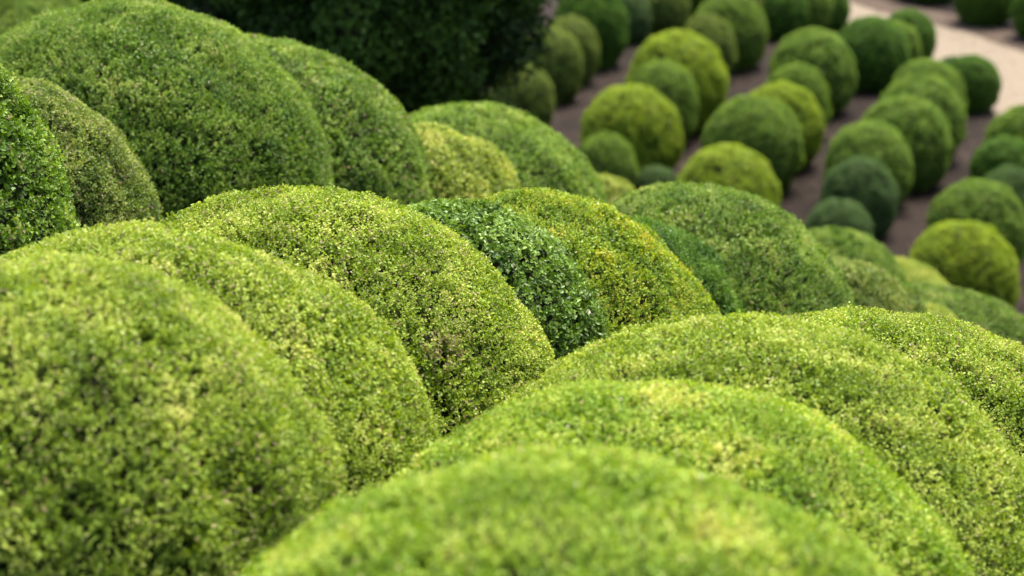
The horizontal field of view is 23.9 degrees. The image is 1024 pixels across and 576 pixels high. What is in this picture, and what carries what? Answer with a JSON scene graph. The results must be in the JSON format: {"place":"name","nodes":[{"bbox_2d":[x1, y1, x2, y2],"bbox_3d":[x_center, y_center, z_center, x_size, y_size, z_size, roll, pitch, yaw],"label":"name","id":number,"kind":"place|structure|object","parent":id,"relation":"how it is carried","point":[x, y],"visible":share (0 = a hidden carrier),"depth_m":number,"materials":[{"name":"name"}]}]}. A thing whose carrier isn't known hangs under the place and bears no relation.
{"place":"outdoors","nodes":[
{"label":"outdoors","id":0,"kind":"place"},
{"bbox_2d":[482,0,1023,315],"bbox_3d":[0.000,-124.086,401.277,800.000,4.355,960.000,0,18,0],"label":"ground","id":1,"kind":"structure","parent":0,"point":[901,235],"depth_m":27.28,"materials":[{"name":"soil"}]},
{"bbox_2d":[0,58,80,258],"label":"clipped box shrub","id":2,"kind":"object","parent":1,"relation":"on","point":[36,201],"visible":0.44,"depth_m":5.83,"materials":[{"name":"green plant"}]},
{"bbox_2d":[0,0,82,36],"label":"clipped box shrub","id":3,"kind":"object","parent":1,"relation":"on","point":[13,12],"visible":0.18,"depth_m":14.22,"materials":[{"name":"green plant"}]},
{"bbox_2d":[10,75,163,236],"bbox_3d":[-1.597,-0.120,7.306,1.156,1.080,1.145,0,18,0],"label":"clipped box shrub","id":4,"kind":"object","parent":1,"relation":"on","point":[108,179],"visible":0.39,"depth_m":7.10,"materials":[{"name":"green plant"}]},
{"bbox_2d":[0,0,335,219],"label":"clipped box shrub","id":5,"kind":"object","parent":1,"relation":"on","point":[194,106],"visible":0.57,"depth_m":8.11,"materials":[{"name":"green plant"}]},
{"bbox_2d":[0,247,347,575],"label":"clipped box shrub","id":6,"kind":"object","parent":1,"relation":"on","point":[155,423],"visible":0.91,"depth_m":4.16,"materials":[{"name":"green plant"}]},
{"bbox_2d":[0,217,442,498],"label":"clipped box shrub","id":7,"kind":"object","parent":1,"relation":"on","point":[345,359],"visible":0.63,"depth_m":4.96,"materials":[{"name":"green plant"}]},
{"bbox_2d":[246,33,435,205],"bbox_3d":[-1.009,-0.300,9.442,1.451,1.371,1.441,0,18,0],"label":"clipped box shrub","id":8,"kind":"object","parent":1,"relation":"on","point":[373,140],"visible":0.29,"depth_m":9.08,"materials":[{"name":"green plant"}]},
{"bbox_2d":[157,182,557,441],"bbox_3d":[-0.531,0.428,6.175,1.435,1.389,1.402,0,18,0],"label":"clipped box shrub","id":9,"kind":"object","parent":1,"relation":"on","point":[453,311],"visible":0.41,"depth_m":5.82,"materials":[{"name":"green plant"}]},
{"bbox_2d":[167,0,561,115],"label":"evergreen tree","id":10,"kind":"object","parent":1,"relation":"on","point":[411,56],"visible":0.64,"depth_m":13.76,"materials":[{"name":"green plant"}]},
{"bbox_2d":[413,122,521,202],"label":"clipped box shrub","id":11,"kind":"object","parent":1,"relation":"on","point":[462,167],"visible":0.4,"depth_m":9.51,"materials":[{"name":"green plant"}]},
{"bbox_2d":[405,196,609,359],"bbox_3d":[-0.176,0.176,6.692,0.923,0.862,0.830,0,18,0],"label":"clipped box shrub","id":12,"kind":"object","parent":1,"relation":"on","point":[542,274],"visible":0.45,"depth_m":6.48,"materials":[{"name":"green plant"}]},
{"bbox_2d":[409,100,609,203],"bbox_3d":[-0.195,-0.208,10.949,1.378,1.277,1.360,0,18,0],"label":"clipped box shrub","id":13,"kind":"object","parent":1,"relation":"on","point":[536,152],"visible":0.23,"depth_m":10.64,"materials":[{"name":"green plant"}]},
{"bbox_2d":[488,62,554,125],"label":"ball shrub","id":14,"kind":"object","parent":1,"relation":"on","point":[534,96],"visible":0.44,"depth_m":26.94,"materials":[{"name":"green plant"}]},
{"bbox_2d":[525,25,583,104],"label":"ball shrub","id":15,"kind":"object","parent":1,"relation":"on","point":[562,65],"visible":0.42,"depth_m":28.49,"materials":[{"name":"green plant"}]},
{"bbox_2d":[239,441,897,575],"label":"clipped box shrub","id":16,"kind":"object","parent":1,"relation":"on","point":[524,509],"visible":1,"depth_m":3.35,"materials":[{"name":"green plant"}]},
{"bbox_2d":[551,14,599,86],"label":"ball shrub","id":17,"kind":"object","parent":1,"relation":"on","point":[581,30],"visible":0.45,"depth_m":29.44,"materials":[{"name":"green plant"}]},
{"bbox_2d":[553,0,629,69],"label":"ball shrub","id":18,"kind":"object","parent":1,"relation":"on","point":[608,20],"visible":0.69,"depth_m":30.25,"materials":[{"name":"green plant"}]},
{"bbox_2d":[477,186,720,336],"bbox_3d":[0.065,0.260,7.290,1.176,1.142,1.167,0,18,0],"label":"clipped box shrub","id":19,"kind":"object","parent":1,"relation":"on","point":[636,273],"visible":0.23,"depth_m":7.03,"materials":[{"name":"green plant"}]},
{"bbox_2d":[579,130,639,190],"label":"ball shrub","id":20,"kind":"object","parent":1,"relation":"on","point":[610,153],"visible":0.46,"depth_m":24.14,"materials":[{"name":"green plant"}]},
{"bbox_2d":[594,172,634,203],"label":"clipped box shrub","id":21,"kind":"object","parent":1,"relation":"on","point":[617,186],"visible":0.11,"depth_m":14.16,"materials":[{"name":"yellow plant"}]},
{"bbox_2d":[579,83,683,172],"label":"ball shrub","id":22,"kind":"object","parent":1,"relation":"on","point":[641,119],"visible":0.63,"depth_m":24.95,"materials":[{"name":"green plant"}]},
{"bbox_2d":[621,0,652,44],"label":"ball shrub","id":23,"kind":"object","parent":1,"relation":"on","point":[639,14],"visible":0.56,"depth_m":31.80,"materials":[{"name":"green plant"}]},
{"bbox_2d":[634,165,677,189],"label":"ball shrub","id":24,"kind":"object","parent":1,"relation":"on","point":[650,174],"visible":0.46,"depth_m":24.25,"materials":[{"name":"green plant"}]},
{"bbox_2d":[628,58,698,144],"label":"ball shrub","id":25,"kind":"object","parent":1,"relation":"on","point":[673,83],"visible":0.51,"depth_m":26.49,"materials":[{"name":"green plant"}]},
{"bbox_2d":[646,0,690,34],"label":"ball shrub","id":26,"kind":"object","parent":1,"relation":"on","point":[667,15],"visible":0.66,"depth_m":32.23,"materials":[{"name":"green plant"}]},
{"bbox_2d":[625,28,729,133],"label":"ball shrub","id":27,"kind":"object","parent":1,"relation":"on","point":[697,56],"visible":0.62,"depth_m":27.10,"materials":[{"name":"green plant"}]},
{"bbox_2d":[385,375,974,575],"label":"clipped box shrub","id":28,"kind":"object","parent":1,"relation":"on","point":[773,444],"visible":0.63,"depth_m":4.44,"materials":[{"name":"green plant"}]},
{"bbox_2d":[629,216,744,318],"bbox_3d":[0.368,0.142,7.941,0.817,0.751,0.789,0,18,0],"label":"clipped box shrub","id":29,"kind":"object","parent":1,"relation":"on","point":[703,261],"visible":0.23,"depth_m":7.80,"materials":[{"name":"green plant"}]},
{"bbox_2d":[690,0,707,19],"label":"ball shrub","id":30,"kind":"object","parent":1,"relation":"on","point":[695,5],"visible":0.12,"depth_m":33.18,"materials":[{"name":"green plant"}]},
{"bbox_2d":[683,13,737,76],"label":"ball shrub","id":31,"kind":"object","parent":1,"relation":"on","point":[716,31],"visible":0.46,"depth_m":29.49,"materials":[{"name":"green plant"}]},
{"bbox_2d":[676,143,781,206],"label":"ball shrub","id":32,"kind":"object","parent":1,"relation":"on","point":[737,166],"visible":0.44,"depth_m":22.88,"materials":[{"name":"green plant"}]},
{"bbox_2d":[695,0,768,71],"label":"ball shrub","id":33,"kind":"object","parent":1,"relation":"on","point":[746,20],"visible":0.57,"depth_m":30.18,"materials":[{"name":"green plant"}]},
{"bbox_2d":[609,181,856,316],"bbox_3d":[0.635,0.212,8.727,1.251,1.201,1.256,0,18,0],"label":"clipped box shrub","id":34,"kind":"object","parent":1,"relation":"on","point":[777,259],"visible":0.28,"depth_m":8.39,"materials":[{"name":"green plant"}]},
{"bbox_2d":[481,308,1023,575],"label":"clipped box shrub","id":35,"kind":"object","parent":1,"relation":"on","point":[927,433],"visible":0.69,"depth_m":4.99,"materials":[{"name":"green plant"}]},
{"bbox_2d":[701,94,804,194],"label":"ball shrub","id":36,"kind":"object","parent":1,"relation":"on","point":[769,129],"visible":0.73,"depth_m":24.62,"materials":[{"name":"green plant"}]},
{"bbox_2d":[753,0,766,16],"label":"ball shrub","id":37,"kind":"object","parent":1,"relation":"on","point":[760,3],"visible":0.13,"depth_m":32.04,"materials":[{"name":"green plant"}]},
{"bbox_2d":[761,0,810,39],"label":"ball shrub","id":38,"kind":"object","parent":1,"relation":"on","point":[786,18],"visible":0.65,"depth_m":32.02,"materials":[{"name":"green plant"}]},
{"bbox_2d":[748,80,825,171],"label":"ball shrub","id":39,"kind":"object","parent":1,"relation":"on","point":[802,104],"visible":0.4,"depth_m":25.58,"materials":[{"name":"green plant"}]},
{"bbox_2d":[551,1,1023,309],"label":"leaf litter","id":40,"kind":"object","parent":1,"relation":"on","point":[864,102],"visible":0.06,"depth_m":29.54,"materials":[{"name":"brown plant"}]},
{"bbox_2d":[766,61,831,128],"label":"ball shrub","id":41,"kind":"object","parent":1,"relation":"on","point":[807,77],"visible":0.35,"depth_m":26.84,"materials":[{"name":"green plant"}]},
{"bbox_2d":[768,27,857,115],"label":"ball shrub","id":42,"kind":"object","parent":1,"relation":"on","point":[828,55],"visible":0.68,"depth_m":27.87,"materials":[{"name":"green plant"}]},
{"bbox_2d":[807,0,833,30],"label":"ball shrub","id":43,"kind":"object","parent":1,"relation":"on","point":[820,11],"visible":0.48,"depth_m":32.32,"materials":[{"name":"green plant"}]},
{"bbox_2d":[803,198,873,240],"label":"ball shrub","id":44,"kind":"object","parent":1,"relation":"on","point":[843,213],"visible":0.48,"depth_m":22.40,"materials":[{"name":"green plant"}]},
{"bbox_2d":[828,0,850,31],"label":"ball shrub","id":45,"kind":"object","parent":1,"relation":"on","point":[841,13],"visible":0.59,"depth_m":32.58,"materials":[{"name":"green plant"}]},
{"bbox_2d":[807,224,907,283],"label":"clipped box shrub","id":46,"kind":"object","parent":1,"relation":"on","point":[848,243],"visible":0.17,"depth_m":13.79,"materials":[{"name":"green plant"}]},
{"bbox_2d":[817,155,899,239],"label":"ball shrub","id":47,"kind":"object","parent":1,"relation":"on","point":[870,185],"visible":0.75,"depth_m":23.20,"materials":[{"name":"green plant"}]},
{"bbox_2d":[822,119,913,205],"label":"ball shrub","id":48,"kind":"object","parent":1,"relation":"on","point":[885,143],"visible":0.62,"depth_m":24.09,"materials":[{"name":"green plant"}]},
{"bbox_2d":[839,15,910,92],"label":"ball shrub","id":49,"kind":"object","parent":1,"relation":"on","point":[877,45],"visible":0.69,"depth_m":29.07,"materials":[{"name":"green plant"}]},
{"bbox_2d":[832,255,931,320],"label":"clipped box shrub","id":50,"kind":"object","parent":1,"relation":"on","point":[870,284],"visible":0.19,"depth_m":10.29,"materials":[{"name":"green plant"}]},
{"bbox_2d":[783,301,1023,461],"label":"clipped box shrub","id":51,"kind":"object","parent":1,"relation":"on","point":[985,367],"visible":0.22,"depth_m":5.94,"materials":[{"name":"green plant"}]},
{"bbox_2d":[891,20,921,61],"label":"ball shrub","id":52,"kind":"object","parent":1,"relation":"on","point":[913,39],"visible":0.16,"depth_m":30.03,"materials":[{"name":"green plant"}]},
{"bbox_2d":[860,94,953,192],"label":"ball shrub","id":53,"kind":"object","parent":1,"relation":"on","point":[921,126],"visible":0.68,"depth_m":24.80,"materials":[{"name":"green plant"}]},
{"bbox_2d":[887,8,936,58],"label":"ball shrub","id":54,"kind":"object","parent":1,"relation":"on","point":[922,24],"visible":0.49,"depth_m":30.39,"materials":[{"name":"green plant"}]},
{"bbox_2d":[894,255,949,284],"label":"clipped box shrub","id":55,"kind":"object","parent":1,"relation":"on","point":[915,271],"visible":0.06,"depth_m":14.62,"materials":[{"name":"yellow plant"}]},
{"bbox_2d":[877,72,966,161],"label":"ball shrub","id":56,"kind":"object","parent":1,"relation":"on","point":[939,93],"visible":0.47,"depth_m":25.83,"materials":[{"name":"green plant"}]},
{"bbox_2d":[887,57,967,111],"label":"ball shrub","id":57,"kind":"object","parent":1,"relation":"on","point":[952,76],"visible":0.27,"depth_m":27.18,"materials":[{"name":"green plant"}]},
{"bbox_2d":[912,0,951,3],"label":"ball shrub","id":58,"kind":"object","parent":1,"relation":"on","point":[933,1],"visible":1,"depth_m":34.56,"materials":[{"name":"green plant"}]},
{"bbox_2d":[849,0,1023,52],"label":"verge","id":59,"kind":"structure","parent":1,"relation":"on","point":[939,18],"depth_m":33.16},
{"bbox_2d":[925,302,956,318],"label":"clipped box shrub","id":60,"kind":"object","parent":1,"relation":"on","point":[932,310],"visible":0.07,"depth_m":10.84,"materials":[{"name":"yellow plant"}]},
{"bbox_2d":[897,281,1023,344],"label":"clipped box shrub","id":61,"kind":"object","parent":1,"relation":"on","point":[998,317],"visible":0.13,"depth_m":12.01,"materials":[{"name":"green plant"}]},
{"bbox_2d":[908,219,1020,307],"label":"ball shrub","id":62,"kind":"object","parent":1,"relation":"on","point":[975,256],"visible":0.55,"depth_m":20.31,"materials":[{"name":"green plant"}]},
{"bbox_2d":[948,54,1001,113],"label":"ball shrub","id":63,"kind":"object","parent":1,"relation":"on","point":[981,79],"visible":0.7,"depth_m":28.13,"materials":[{"name":"green plant"}]},
{"bbox_2d":[926,178,1023,268],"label":"ball shrub","id":64,"kind":"object","parent":1,"relation":"on","point":[998,206],"visible":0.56,"depth_m":21.83,"materials":[{"name":"green plant"}]},
{"bbox_2d":[954,0,1013,26],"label":"ball shrub","id":65,"kind":"object","parent":1,"relation":"on","point":[987,13],"visible":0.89,"depth_m":32.90,"materials":[{"name":"green plant"}]},
{"bbox_2d":[968,135,1023,178],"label":"ball shrub","id":66,"kind":"object","parent":1,"relation":"on","point":[992,154],"visible":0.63,"depth_m":24.40,"materials":[{"name":"green plant"}]},
{"bbox_2d":[982,104,1023,144],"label":"ball shrub","id":67,"kind":"object","parent":1,"relation":"on","point":[1010,121],"visible":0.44,"depth_m":24.97,"materials":[{"name":"green plant"}]},
{"bbox_2d":[983,164,1023,209],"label":"ball shrub","id":68,"kind":"object","parent":1,"relation":"on","point":[1012,177],"visible":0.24,"depth_m":23.02,"materials":[{"name":"green plant"}]},
{"bbox_2d":[1009,0,1023,38],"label":"ball shrub","id":69,"kind":"object","parent":1,"relation":"on","point":[1017,13],"visible":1,"depth_m":32.08,"materials":[{"name":"green plant"}]},
{"bbox_2d":[848,2,1023,115],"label":"path","id":70,"kind":"structure","parent":0,"point":[949,46],"depth_m":31.38,"materials":[{"name":"beige gravel"}]},
{"bbox_2d":[940,56,957,66],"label":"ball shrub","id":71,"kind":"object","parent":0,"point":[947,60],"visible":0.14,"depth_m":28.42,"materials":[{"name":"green plant"}]}
]}

